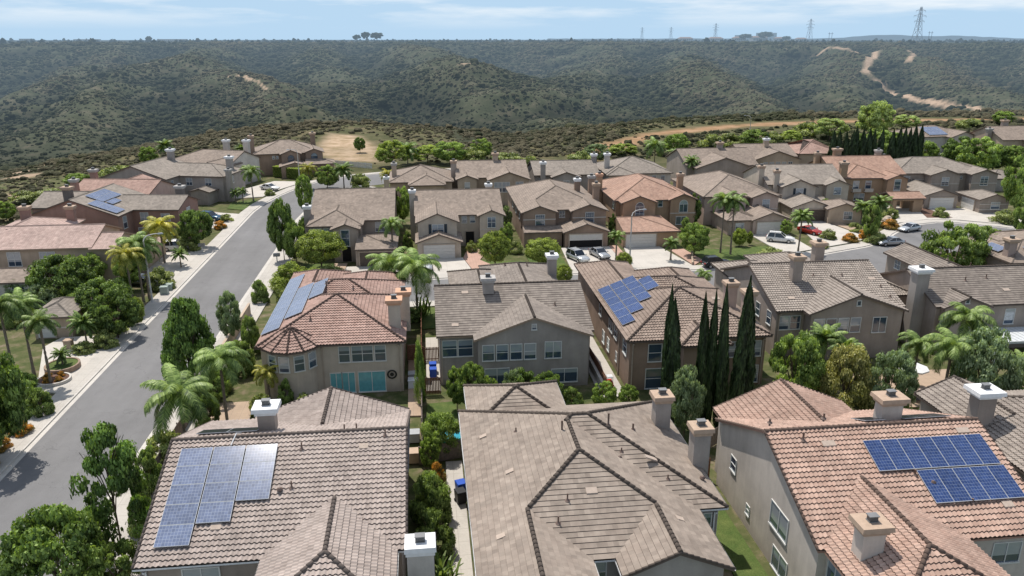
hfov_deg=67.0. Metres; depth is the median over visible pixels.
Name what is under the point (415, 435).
storage box
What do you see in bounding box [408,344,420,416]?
path
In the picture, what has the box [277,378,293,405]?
bush
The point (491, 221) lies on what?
window
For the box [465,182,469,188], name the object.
window
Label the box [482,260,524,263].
lawn
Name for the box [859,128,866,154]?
cypress tree
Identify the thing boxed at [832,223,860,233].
path
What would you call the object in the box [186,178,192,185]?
window
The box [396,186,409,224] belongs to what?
broadleaf tree
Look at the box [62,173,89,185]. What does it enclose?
broadleaf tree
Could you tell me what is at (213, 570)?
window
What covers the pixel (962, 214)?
driveway
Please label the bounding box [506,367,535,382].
broadleaf tree
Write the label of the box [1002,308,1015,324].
window
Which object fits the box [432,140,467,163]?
broadleaf tree
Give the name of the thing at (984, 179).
window
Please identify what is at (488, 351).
window
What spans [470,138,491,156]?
broadleaf tree
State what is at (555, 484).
house
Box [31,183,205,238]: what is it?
house
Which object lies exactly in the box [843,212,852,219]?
window
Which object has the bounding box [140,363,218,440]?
queen palm
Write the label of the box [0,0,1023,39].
sky
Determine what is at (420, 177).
house
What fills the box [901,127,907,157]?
cypress tree
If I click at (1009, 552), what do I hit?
window
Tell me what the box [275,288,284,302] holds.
shrub
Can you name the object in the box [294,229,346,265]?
round tree
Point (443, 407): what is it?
lawn
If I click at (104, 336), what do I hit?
shrub
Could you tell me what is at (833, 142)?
cypress tree
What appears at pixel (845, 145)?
cypress tree
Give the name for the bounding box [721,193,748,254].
queen palm
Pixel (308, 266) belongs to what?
lawn
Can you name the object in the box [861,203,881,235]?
broadleaf tree
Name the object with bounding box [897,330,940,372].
queen palm
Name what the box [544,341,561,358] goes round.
window
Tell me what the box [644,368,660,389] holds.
window
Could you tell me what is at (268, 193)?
shrub
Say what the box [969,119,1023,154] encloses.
house
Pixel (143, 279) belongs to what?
parked car
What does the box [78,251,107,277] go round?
broadleaf tree
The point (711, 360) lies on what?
cypress tree
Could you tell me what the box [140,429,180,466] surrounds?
shrub
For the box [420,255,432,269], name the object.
parked car
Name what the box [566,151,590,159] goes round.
shrub
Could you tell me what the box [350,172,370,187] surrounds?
shrub
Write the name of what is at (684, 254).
path
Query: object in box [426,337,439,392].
path
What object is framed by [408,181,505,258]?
house
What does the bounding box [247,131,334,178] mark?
house
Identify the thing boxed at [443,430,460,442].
paddling pool
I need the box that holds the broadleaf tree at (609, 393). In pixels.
[591,380,617,403]
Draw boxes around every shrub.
[0,317,21,328]
[0,436,13,453]
[6,191,40,203]
[8,421,34,438]
[36,188,61,196]
[42,377,48,383]
[54,375,63,382]
[57,371,66,376]
[70,340,96,355]
[92,329,119,349]
[98,165,128,176]
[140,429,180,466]
[142,266,175,291]
[169,231,181,239]
[176,238,200,251]
[203,369,232,393]
[213,220,227,229]
[220,214,234,220]
[247,393,269,417]
[264,188,276,195]
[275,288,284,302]
[296,392,307,399]
[317,264,343,269]
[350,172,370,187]
[431,461,446,483]
[460,146,487,159]
[465,241,477,252]
[491,152,522,159]
[510,241,523,254]
[523,155,535,167]
[556,264,572,279]
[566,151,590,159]
[616,252,632,263]
[696,134,724,147]
[721,133,743,146]
[755,246,782,253]
[762,131,784,142]
[792,122,822,136]
[817,229,836,239]
[841,233,858,242]
[848,222,862,232]
[858,230,869,238]
[861,231,886,244]
[880,218,900,229]
[881,207,899,218]
[932,207,949,217]
[954,118,982,128]
[988,209,1014,224]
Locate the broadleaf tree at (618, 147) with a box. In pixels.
[608,143,637,154]
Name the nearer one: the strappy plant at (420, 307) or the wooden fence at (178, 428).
the wooden fence at (178, 428)
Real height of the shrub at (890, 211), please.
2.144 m
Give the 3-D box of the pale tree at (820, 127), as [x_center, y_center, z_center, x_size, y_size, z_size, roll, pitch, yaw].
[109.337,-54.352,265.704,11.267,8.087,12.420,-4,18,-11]
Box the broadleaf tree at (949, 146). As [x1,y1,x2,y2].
[940,136,981,160]
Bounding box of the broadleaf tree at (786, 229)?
[779,219,792,234]
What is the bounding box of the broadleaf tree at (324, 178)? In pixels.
[314,164,338,187]
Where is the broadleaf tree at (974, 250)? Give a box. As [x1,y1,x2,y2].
[919,220,992,265]
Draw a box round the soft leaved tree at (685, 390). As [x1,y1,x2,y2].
[670,364,706,437]
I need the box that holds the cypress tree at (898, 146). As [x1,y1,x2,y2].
[894,127,902,158]
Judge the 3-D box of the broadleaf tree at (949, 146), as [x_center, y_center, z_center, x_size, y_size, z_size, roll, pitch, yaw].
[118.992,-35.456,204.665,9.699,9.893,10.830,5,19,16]
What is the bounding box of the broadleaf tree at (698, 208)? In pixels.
[692,193,701,221]
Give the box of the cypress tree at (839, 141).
[836,129,842,154]
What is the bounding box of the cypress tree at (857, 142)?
[855,126,859,154]
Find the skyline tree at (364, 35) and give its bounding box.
[361,32,370,38]
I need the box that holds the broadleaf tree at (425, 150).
[413,144,437,162]
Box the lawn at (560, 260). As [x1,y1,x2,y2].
[524,252,566,267]
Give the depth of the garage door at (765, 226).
139.45 m
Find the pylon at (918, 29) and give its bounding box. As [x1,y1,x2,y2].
[911,7,925,41]
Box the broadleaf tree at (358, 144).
[353,137,364,149]
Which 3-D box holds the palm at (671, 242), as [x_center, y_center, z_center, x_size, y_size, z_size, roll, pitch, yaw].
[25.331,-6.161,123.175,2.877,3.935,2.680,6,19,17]
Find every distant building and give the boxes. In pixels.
[157,39,185,40]
[677,37,692,40]
[709,37,722,41]
[732,36,745,40]
[749,36,767,40]
[756,33,776,39]
[773,37,789,40]
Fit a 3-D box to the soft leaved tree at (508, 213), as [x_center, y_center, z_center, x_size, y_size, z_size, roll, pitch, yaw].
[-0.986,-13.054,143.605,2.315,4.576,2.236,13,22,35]
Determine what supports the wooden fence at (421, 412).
on the terrain at (338, 146)
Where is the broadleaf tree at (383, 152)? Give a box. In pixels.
[373,139,408,162]
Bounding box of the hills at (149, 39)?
[0,36,1023,43]
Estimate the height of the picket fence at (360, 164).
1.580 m
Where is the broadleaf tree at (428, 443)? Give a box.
[419,436,440,468]
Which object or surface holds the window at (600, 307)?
in the house at (627, 303)
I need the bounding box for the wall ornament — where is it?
[387,370,396,378]
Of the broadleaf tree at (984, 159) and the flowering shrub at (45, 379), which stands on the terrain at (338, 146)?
the broadleaf tree at (984, 159)
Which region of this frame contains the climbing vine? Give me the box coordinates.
[413,340,426,403]
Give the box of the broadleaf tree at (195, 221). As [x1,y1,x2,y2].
[176,209,213,243]
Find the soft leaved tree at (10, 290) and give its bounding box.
[3,284,26,294]
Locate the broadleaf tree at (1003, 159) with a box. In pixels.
[988,144,1014,169]
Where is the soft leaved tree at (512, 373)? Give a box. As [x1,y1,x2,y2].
[502,368,523,382]
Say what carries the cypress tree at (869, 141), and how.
on the terrain at (338, 146)
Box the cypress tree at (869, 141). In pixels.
[866,128,872,154]
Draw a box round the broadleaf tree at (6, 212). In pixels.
[0,201,16,220]
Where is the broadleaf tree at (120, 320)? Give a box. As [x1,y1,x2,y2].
[87,287,143,337]
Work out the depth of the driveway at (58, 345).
86.28 m
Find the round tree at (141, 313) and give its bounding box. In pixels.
[132,297,144,323]
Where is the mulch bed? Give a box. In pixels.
[921,208,952,217]
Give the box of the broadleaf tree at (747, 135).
[738,129,770,142]
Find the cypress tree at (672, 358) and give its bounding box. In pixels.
[661,297,681,423]
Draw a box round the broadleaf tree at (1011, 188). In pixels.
[1000,154,1023,207]
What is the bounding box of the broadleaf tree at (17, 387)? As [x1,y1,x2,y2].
[0,350,36,444]
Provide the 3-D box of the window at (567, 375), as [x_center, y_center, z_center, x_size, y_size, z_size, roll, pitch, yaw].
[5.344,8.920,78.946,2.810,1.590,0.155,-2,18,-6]
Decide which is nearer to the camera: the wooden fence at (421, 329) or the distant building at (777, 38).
the wooden fence at (421, 329)
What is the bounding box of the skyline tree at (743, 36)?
[739,34,752,38]
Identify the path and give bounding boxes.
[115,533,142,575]
[198,401,251,424]
[335,263,347,269]
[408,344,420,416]
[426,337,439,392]
[446,461,472,575]
[463,248,488,268]
[589,336,620,397]
[609,245,631,265]
[672,249,701,264]
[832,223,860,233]
[853,369,966,407]
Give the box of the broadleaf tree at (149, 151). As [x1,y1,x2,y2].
[138,146,158,161]
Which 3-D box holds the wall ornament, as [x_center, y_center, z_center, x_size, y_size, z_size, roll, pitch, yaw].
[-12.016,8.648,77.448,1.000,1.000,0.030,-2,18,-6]
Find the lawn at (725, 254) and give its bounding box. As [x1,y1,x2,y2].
[684,248,742,260]
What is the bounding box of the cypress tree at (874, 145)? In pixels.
[872,129,876,154]
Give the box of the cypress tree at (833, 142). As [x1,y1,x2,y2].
[827,130,836,155]
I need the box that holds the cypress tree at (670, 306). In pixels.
[660,284,673,387]
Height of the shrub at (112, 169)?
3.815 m
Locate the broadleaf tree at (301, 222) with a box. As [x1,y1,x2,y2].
[297,216,304,233]
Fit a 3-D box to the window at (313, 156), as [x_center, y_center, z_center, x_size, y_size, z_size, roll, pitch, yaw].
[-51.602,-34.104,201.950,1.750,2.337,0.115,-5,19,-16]
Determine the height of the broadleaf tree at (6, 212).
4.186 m
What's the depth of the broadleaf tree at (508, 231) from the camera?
128.14 m
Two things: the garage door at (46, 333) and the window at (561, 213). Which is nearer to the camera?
the garage door at (46, 333)
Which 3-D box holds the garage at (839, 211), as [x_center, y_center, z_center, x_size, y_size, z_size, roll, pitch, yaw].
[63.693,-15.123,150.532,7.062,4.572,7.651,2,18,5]
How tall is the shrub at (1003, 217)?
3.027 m
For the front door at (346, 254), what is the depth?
122.67 m
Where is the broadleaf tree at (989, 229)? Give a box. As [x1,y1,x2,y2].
[969,225,1001,236]
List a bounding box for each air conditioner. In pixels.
[408,371,415,376]
[408,377,416,388]
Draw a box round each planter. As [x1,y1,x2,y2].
[36,372,71,386]
[44,357,80,373]
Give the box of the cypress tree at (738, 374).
[728,275,752,399]
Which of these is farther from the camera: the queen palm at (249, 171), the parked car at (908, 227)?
the queen palm at (249, 171)
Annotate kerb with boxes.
[0,169,450,474]
[69,213,303,563]
[401,222,1014,279]
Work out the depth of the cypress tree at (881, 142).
201.46 m
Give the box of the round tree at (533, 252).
[525,237,560,262]
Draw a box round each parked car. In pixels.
[131,273,157,284]
[165,238,188,251]
[200,210,221,220]
[259,183,279,190]
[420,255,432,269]
[566,246,589,262]
[588,246,610,258]
[700,254,729,268]
[766,230,794,243]
[797,225,821,235]
[877,236,905,246]
[897,222,921,232]
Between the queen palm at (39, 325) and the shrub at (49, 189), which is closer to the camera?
the queen palm at (39, 325)
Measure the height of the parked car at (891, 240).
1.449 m
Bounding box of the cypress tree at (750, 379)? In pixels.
[744,289,755,392]
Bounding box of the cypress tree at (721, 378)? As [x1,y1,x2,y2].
[712,283,729,427]
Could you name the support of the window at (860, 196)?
in the house at (866, 177)
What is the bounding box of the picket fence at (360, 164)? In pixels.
[334,160,371,168]
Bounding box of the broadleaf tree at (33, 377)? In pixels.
[0,372,38,394]
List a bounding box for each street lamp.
[143,233,162,301]
[287,149,299,174]
[629,209,646,255]
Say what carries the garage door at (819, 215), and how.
in the house at (802, 186)
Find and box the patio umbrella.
[902,363,929,374]
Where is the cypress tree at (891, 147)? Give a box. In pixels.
[886,129,895,158]
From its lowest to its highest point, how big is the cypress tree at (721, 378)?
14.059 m
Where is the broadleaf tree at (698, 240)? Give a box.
[678,222,709,254]
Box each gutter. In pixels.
[0,174,374,480]
[60,213,302,569]
[408,222,1012,280]
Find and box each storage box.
[409,428,419,442]
[409,447,418,463]
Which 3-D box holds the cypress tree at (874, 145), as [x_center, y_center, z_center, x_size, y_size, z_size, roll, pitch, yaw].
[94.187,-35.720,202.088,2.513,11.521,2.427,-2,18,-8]
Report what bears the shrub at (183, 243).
on the terrain at (338, 146)
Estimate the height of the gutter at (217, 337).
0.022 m
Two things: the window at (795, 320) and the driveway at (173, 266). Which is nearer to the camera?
the window at (795, 320)
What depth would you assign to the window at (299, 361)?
74.50 m
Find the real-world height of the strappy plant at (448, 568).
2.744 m
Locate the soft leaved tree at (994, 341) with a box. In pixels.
[948,325,1023,390]
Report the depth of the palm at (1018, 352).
74.82 m
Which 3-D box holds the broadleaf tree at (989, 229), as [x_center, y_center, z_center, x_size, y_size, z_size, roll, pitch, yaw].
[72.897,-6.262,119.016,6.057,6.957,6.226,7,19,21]
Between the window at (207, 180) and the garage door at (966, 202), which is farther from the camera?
the window at (207, 180)
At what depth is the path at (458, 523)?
56.27 m
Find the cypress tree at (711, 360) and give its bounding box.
[704,289,717,421]
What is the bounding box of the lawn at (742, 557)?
[716,510,767,575]
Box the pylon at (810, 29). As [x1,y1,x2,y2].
[806,19,814,39]
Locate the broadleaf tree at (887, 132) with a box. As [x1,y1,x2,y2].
[859,129,891,143]
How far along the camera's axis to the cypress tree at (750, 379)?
68.25 m
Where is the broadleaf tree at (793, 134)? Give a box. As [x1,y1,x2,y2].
[781,130,802,140]
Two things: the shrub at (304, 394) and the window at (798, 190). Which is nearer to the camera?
the shrub at (304, 394)
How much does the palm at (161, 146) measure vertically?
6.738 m
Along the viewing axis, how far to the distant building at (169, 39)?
2004.22 m
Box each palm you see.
[0,293,24,354]
[4,287,45,374]
[16,308,60,382]
[48,345,71,364]
[66,310,98,340]
[105,242,145,297]
[115,231,159,300]
[127,237,162,299]
[140,215,179,262]
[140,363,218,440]
[154,138,174,155]
[170,246,189,266]
[192,341,252,419]
[230,188,239,202]
[233,143,242,149]
[237,186,247,202]
[239,164,263,200]
[252,364,278,397]
[298,162,317,180]
[333,162,353,187]
[365,246,409,283]
[378,217,405,241]
[379,168,391,182]
[392,247,441,309]
[397,141,419,163]
[607,229,624,259]
[643,136,666,162]
[663,236,679,259]
[682,154,700,169]
[694,268,712,280]
[707,191,740,252]
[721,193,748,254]
[790,208,814,250]
[810,322,848,359]
[827,333,865,385]
[853,199,871,223]
[870,193,892,212]
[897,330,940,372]
[924,327,975,378]
[935,301,997,337]
[1012,349,1023,381]
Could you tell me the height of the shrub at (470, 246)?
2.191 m
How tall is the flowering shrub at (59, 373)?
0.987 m
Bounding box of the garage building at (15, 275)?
[0,267,54,303]
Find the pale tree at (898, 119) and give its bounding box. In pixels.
[894,114,921,128]
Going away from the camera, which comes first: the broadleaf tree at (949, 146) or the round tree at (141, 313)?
the round tree at (141, 313)
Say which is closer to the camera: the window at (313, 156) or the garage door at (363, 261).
the garage door at (363, 261)
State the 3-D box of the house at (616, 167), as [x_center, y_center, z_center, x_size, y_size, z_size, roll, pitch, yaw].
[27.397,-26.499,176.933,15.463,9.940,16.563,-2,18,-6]
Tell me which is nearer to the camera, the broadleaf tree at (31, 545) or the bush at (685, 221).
the broadleaf tree at (31, 545)
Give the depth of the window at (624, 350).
78.82 m
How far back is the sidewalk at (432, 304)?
103.09 m
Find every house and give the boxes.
[0,203,165,282]
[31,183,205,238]
[67,167,176,193]
[99,147,245,204]
[130,386,435,575]
[175,138,260,184]
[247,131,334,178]
[254,269,411,401]
[302,187,398,266]
[383,161,453,202]
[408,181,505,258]
[434,251,593,385]
[450,151,530,204]
[457,380,735,575]
[505,173,610,247]
[527,152,598,190]
[574,260,773,393]
[595,171,698,247]
[596,151,673,183]
[665,140,757,181]
[670,170,791,234]
[710,238,908,359]
[712,378,1023,575]
[729,137,799,163]
[742,163,851,221]
[788,139,828,163]
[806,147,926,211]
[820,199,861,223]
[874,148,1008,212]
[879,242,1023,361]
[890,125,973,154]
[914,375,1023,479]
[959,229,1023,264]
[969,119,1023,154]
[990,169,1017,190]
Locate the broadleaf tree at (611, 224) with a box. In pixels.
[608,213,615,233]
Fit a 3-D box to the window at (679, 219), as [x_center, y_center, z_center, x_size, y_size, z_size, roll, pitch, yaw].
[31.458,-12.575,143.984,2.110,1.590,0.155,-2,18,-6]
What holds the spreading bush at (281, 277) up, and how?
on the terrain at (338, 146)
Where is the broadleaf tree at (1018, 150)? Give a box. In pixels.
[1000,145,1023,167]
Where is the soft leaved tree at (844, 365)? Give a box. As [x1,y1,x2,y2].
[815,342,881,409]
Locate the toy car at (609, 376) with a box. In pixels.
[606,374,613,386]
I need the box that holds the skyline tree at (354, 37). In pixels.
[352,35,360,39]
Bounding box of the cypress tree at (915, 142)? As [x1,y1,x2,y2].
[912,125,918,155]
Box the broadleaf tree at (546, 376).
[535,369,563,392]
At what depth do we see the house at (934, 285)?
88.73 m
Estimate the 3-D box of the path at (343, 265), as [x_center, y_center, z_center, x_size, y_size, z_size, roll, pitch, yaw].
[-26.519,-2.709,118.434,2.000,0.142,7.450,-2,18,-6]
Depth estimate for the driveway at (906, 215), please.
153.70 m
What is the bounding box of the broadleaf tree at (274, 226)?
[266,198,293,259]
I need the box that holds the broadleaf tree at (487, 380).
[484,375,497,383]
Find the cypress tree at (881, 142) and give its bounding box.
[877,129,884,154]
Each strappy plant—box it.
[411,295,431,318]
[434,550,463,575]
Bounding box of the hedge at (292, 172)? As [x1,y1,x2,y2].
[272,165,311,179]
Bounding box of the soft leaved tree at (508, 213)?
[503,206,512,224]
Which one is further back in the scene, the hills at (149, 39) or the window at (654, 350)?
the hills at (149, 39)
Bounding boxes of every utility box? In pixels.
[159,285,168,294]
[161,282,172,289]
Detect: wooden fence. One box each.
[155,391,200,464]
[407,344,420,360]
[418,440,462,465]
[420,312,421,351]
[421,389,422,440]
[422,346,438,361]
[423,377,440,394]
[589,348,606,385]
[708,458,710,475]
[710,426,718,447]
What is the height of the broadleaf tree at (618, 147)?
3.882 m
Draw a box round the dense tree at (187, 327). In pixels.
[160,296,216,385]
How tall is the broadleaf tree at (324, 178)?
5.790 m
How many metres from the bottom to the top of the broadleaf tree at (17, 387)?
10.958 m
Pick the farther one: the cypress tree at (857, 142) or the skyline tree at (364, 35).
the skyline tree at (364, 35)
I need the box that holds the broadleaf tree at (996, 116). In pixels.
[992,111,1016,122]
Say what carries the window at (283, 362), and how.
in the house at (347, 330)
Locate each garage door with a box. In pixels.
[36,321,57,338]
[358,250,392,266]
[422,243,455,258]
[568,233,602,247]
[625,233,656,246]
[755,221,783,234]
[800,209,825,220]
[928,197,954,208]
[960,195,975,210]
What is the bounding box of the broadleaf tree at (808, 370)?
[768,330,826,391]
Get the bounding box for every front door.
[341,245,352,261]
[465,231,474,244]
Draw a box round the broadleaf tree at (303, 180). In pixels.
[294,174,312,208]
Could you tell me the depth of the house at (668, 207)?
143.03 m
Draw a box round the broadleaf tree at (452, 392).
[446,366,467,409]
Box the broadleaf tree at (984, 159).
[952,136,1005,168]
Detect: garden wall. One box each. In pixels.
[222,303,250,343]
[589,354,604,390]
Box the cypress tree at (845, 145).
[842,131,848,154]
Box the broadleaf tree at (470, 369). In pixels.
[456,361,485,403]
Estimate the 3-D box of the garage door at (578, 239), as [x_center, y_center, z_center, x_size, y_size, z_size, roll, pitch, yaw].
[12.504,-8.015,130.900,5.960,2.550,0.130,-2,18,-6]
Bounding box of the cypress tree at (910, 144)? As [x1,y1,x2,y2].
[906,128,913,156]
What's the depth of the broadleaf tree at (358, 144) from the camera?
238.18 m
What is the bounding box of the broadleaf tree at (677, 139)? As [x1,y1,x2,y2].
[664,133,690,149]
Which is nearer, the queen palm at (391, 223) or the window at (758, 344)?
the window at (758, 344)
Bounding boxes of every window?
[6,252,22,266]
[39,251,54,260]
[122,215,128,228]
[140,212,148,221]
[161,213,170,220]
[181,566,220,575]
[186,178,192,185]
[205,178,211,185]
[268,354,277,372]
[278,357,290,373]
[288,155,293,161]
[293,355,305,372]
[307,350,317,369]
[311,153,317,158]
[329,372,343,389]
[338,346,350,362]
[340,230,349,246]
[341,372,356,392]
[351,345,373,362]
[358,370,386,392]
[374,344,386,361]
[375,222,385,231]
[432,224,443,232]
[442,340,457,357]
[458,339,473,356]
[461,216,466,223]
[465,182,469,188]
[470,216,475,222]
[482,345,494,361]
[484,367,509,383]
[487,217,495,227]
[494,182,501,192]
[496,344,508,361]
[502,182,509,191]
[510,343,522,360]
[524,343,536,359]
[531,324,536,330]
[535,215,544,225]
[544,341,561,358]
[551,368,577,382]
[559,211,564,217]
[585,212,593,221]
[596,562,606,575]
[598,303,601,317]
[601,329,604,345]
[606,336,609,352]
[608,318,612,334]
[613,325,617,341]
[622,339,626,356]
[635,202,643,214]
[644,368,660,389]
[647,343,662,362]
[675,216,686,224]
[679,200,687,211]
[703,512,712,525]
[729,341,735,357]
[729,454,736,475]
[735,223,743,230]
[744,502,749,517]
[754,365,758,382]
[755,300,760,316]
[755,340,761,356]
[762,199,769,208]
[765,309,771,326]
[768,498,788,545]
[769,544,787,575]
[777,316,789,330]
[789,315,800,329]
[796,188,803,193]
[812,319,824,333]
[825,559,841,575]
[826,318,837,330]
[833,187,841,194]
[837,318,849,331]
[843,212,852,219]
[849,317,861,332]
[852,181,859,188]
[853,193,864,200]
[856,300,861,306]
[865,181,871,188]
[871,316,887,332]
[893,179,901,190]
[893,259,900,269]
[941,177,949,185]
[979,176,988,185]
[990,202,999,208]
[990,540,1023,564]
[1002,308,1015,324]
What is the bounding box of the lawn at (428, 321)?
[422,307,435,329]
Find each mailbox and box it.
[198,243,204,251]
[273,253,279,261]
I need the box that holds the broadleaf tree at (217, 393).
[201,370,230,399]
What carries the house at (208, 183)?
on the terrain at (338, 146)
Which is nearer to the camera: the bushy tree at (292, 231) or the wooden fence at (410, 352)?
the wooden fence at (410, 352)
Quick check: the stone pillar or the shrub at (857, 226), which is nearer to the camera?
the stone pillar
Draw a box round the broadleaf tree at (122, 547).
[89,537,140,575]
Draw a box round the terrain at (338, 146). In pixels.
[0,40,1023,575]
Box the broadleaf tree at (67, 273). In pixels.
[23,254,96,300]
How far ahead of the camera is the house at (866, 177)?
165.70 m
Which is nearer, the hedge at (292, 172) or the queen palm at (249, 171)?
the queen palm at (249, 171)
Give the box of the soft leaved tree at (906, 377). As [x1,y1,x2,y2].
[865,347,919,406]
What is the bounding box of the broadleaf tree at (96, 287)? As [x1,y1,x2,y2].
[71,275,133,313]
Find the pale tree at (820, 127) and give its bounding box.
[813,118,850,139]
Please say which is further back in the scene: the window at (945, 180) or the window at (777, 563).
the window at (945, 180)
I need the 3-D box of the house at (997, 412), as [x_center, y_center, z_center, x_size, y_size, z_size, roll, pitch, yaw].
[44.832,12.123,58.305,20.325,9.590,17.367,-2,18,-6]
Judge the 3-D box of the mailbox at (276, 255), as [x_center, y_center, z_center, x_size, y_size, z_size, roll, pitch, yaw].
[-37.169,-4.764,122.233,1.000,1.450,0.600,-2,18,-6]
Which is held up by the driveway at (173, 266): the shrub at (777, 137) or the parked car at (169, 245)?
the parked car at (169, 245)
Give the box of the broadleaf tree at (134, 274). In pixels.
[112,260,140,283]
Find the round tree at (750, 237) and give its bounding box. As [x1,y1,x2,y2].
[747,231,752,243]
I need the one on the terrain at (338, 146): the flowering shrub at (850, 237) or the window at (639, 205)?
the flowering shrub at (850, 237)
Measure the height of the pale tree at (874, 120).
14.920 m
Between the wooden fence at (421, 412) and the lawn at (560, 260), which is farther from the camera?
the lawn at (560, 260)
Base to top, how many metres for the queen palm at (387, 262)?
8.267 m
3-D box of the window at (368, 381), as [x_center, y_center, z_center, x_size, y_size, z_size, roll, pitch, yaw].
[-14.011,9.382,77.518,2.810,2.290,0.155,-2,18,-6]
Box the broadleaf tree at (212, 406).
[194,394,220,425]
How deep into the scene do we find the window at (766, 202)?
145.25 m
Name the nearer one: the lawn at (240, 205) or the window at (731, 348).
the window at (731, 348)
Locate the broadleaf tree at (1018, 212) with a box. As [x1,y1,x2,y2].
[1012,194,1023,229]
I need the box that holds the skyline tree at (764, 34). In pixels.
[757,31,773,40]
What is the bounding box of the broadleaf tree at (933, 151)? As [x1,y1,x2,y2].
[923,140,940,155]
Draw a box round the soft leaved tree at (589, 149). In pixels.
[583,144,609,160]
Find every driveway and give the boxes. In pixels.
[38,336,106,393]
[148,245,206,286]
[211,212,238,229]
[236,181,294,198]
[345,266,409,273]
[431,257,470,273]
[561,246,614,268]
[624,246,690,266]
[753,234,811,251]
[798,221,866,246]
[883,205,958,228]
[931,208,1021,224]
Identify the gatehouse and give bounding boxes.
[33,297,92,338]
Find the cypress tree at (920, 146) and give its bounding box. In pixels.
[917,125,924,155]
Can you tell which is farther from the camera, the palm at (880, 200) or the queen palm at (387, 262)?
the palm at (880, 200)
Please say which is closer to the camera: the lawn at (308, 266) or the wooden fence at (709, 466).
the wooden fence at (709, 466)
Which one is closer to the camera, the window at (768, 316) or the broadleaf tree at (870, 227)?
the window at (768, 316)
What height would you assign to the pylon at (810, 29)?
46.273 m
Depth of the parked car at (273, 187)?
179.86 m
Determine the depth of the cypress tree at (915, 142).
204.01 m
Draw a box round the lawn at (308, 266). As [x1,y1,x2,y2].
[305,264,333,269]
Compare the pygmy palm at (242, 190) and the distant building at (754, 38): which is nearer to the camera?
the pygmy palm at (242, 190)
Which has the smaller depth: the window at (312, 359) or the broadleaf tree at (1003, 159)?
the window at (312, 359)
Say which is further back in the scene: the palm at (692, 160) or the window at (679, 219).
the palm at (692, 160)
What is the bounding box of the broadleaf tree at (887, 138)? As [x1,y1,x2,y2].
[884,132,903,153]
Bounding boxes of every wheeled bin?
[429,361,436,366]
[429,366,436,377]
[454,478,465,489]
[454,487,466,504]
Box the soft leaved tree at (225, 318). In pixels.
[215,289,241,336]
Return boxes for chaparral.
[0,40,1023,225]
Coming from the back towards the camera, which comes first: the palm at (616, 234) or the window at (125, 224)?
the window at (125, 224)
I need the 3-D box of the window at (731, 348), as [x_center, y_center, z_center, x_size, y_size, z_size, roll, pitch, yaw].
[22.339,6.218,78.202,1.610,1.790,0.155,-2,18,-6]
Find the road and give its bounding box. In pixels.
[0,174,1015,575]
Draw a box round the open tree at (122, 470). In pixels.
[68,420,153,543]
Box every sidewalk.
[0,168,450,471]
[69,186,372,571]
[409,219,1012,278]
[410,301,434,307]
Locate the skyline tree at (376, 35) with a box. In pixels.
[370,32,383,38]
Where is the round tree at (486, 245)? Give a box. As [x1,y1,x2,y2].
[476,230,512,263]
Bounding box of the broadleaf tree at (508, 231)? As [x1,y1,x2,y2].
[500,222,512,243]
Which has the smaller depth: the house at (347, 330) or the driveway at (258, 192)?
the house at (347, 330)
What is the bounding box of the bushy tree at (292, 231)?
[282,221,304,263]
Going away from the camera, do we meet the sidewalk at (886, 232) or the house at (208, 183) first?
the sidewalk at (886, 232)
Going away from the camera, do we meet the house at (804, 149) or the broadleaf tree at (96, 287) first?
the broadleaf tree at (96, 287)
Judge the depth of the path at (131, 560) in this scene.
53.01 m
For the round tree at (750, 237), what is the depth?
132.52 m
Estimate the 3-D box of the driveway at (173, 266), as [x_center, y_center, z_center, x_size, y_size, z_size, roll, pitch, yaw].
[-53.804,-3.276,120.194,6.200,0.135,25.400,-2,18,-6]
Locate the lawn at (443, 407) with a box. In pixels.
[426,402,459,458]
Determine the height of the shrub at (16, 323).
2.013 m
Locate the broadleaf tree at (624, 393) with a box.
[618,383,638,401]
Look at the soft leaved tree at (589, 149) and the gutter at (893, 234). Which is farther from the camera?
the soft leaved tree at (589, 149)
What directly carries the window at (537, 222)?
in the house at (566, 214)
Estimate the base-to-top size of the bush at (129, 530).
3.583 m
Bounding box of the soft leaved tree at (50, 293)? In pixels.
[23,283,59,308]
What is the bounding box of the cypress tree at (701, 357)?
[693,291,709,417]
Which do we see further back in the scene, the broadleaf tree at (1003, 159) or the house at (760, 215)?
the broadleaf tree at (1003, 159)
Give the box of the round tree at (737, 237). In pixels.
[732,228,747,244]
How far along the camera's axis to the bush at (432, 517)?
52.38 m
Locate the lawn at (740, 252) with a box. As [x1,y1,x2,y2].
[732,246,765,259]
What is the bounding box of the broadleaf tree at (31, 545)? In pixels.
[0,502,108,575]
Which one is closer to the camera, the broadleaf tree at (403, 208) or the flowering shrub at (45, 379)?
the flowering shrub at (45, 379)
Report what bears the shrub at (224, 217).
on the terrain at (338, 146)
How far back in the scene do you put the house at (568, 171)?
170.46 m
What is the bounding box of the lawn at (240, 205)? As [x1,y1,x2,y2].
[227,199,255,210]
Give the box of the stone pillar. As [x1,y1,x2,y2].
[62,338,73,349]
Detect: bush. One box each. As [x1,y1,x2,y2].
[24,387,54,417]
[126,492,143,537]
[133,445,161,500]
[229,340,257,378]
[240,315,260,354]
[251,279,269,303]
[269,259,306,292]
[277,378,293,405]
[402,231,412,248]
[408,470,452,527]
[410,307,422,322]
[414,507,455,563]
[561,386,584,404]
[679,217,691,234]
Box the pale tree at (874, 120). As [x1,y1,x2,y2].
[855,100,896,131]
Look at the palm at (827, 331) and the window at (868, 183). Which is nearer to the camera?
the palm at (827, 331)
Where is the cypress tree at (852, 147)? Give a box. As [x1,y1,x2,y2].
[848,130,855,154]
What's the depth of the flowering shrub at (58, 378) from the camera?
79.36 m

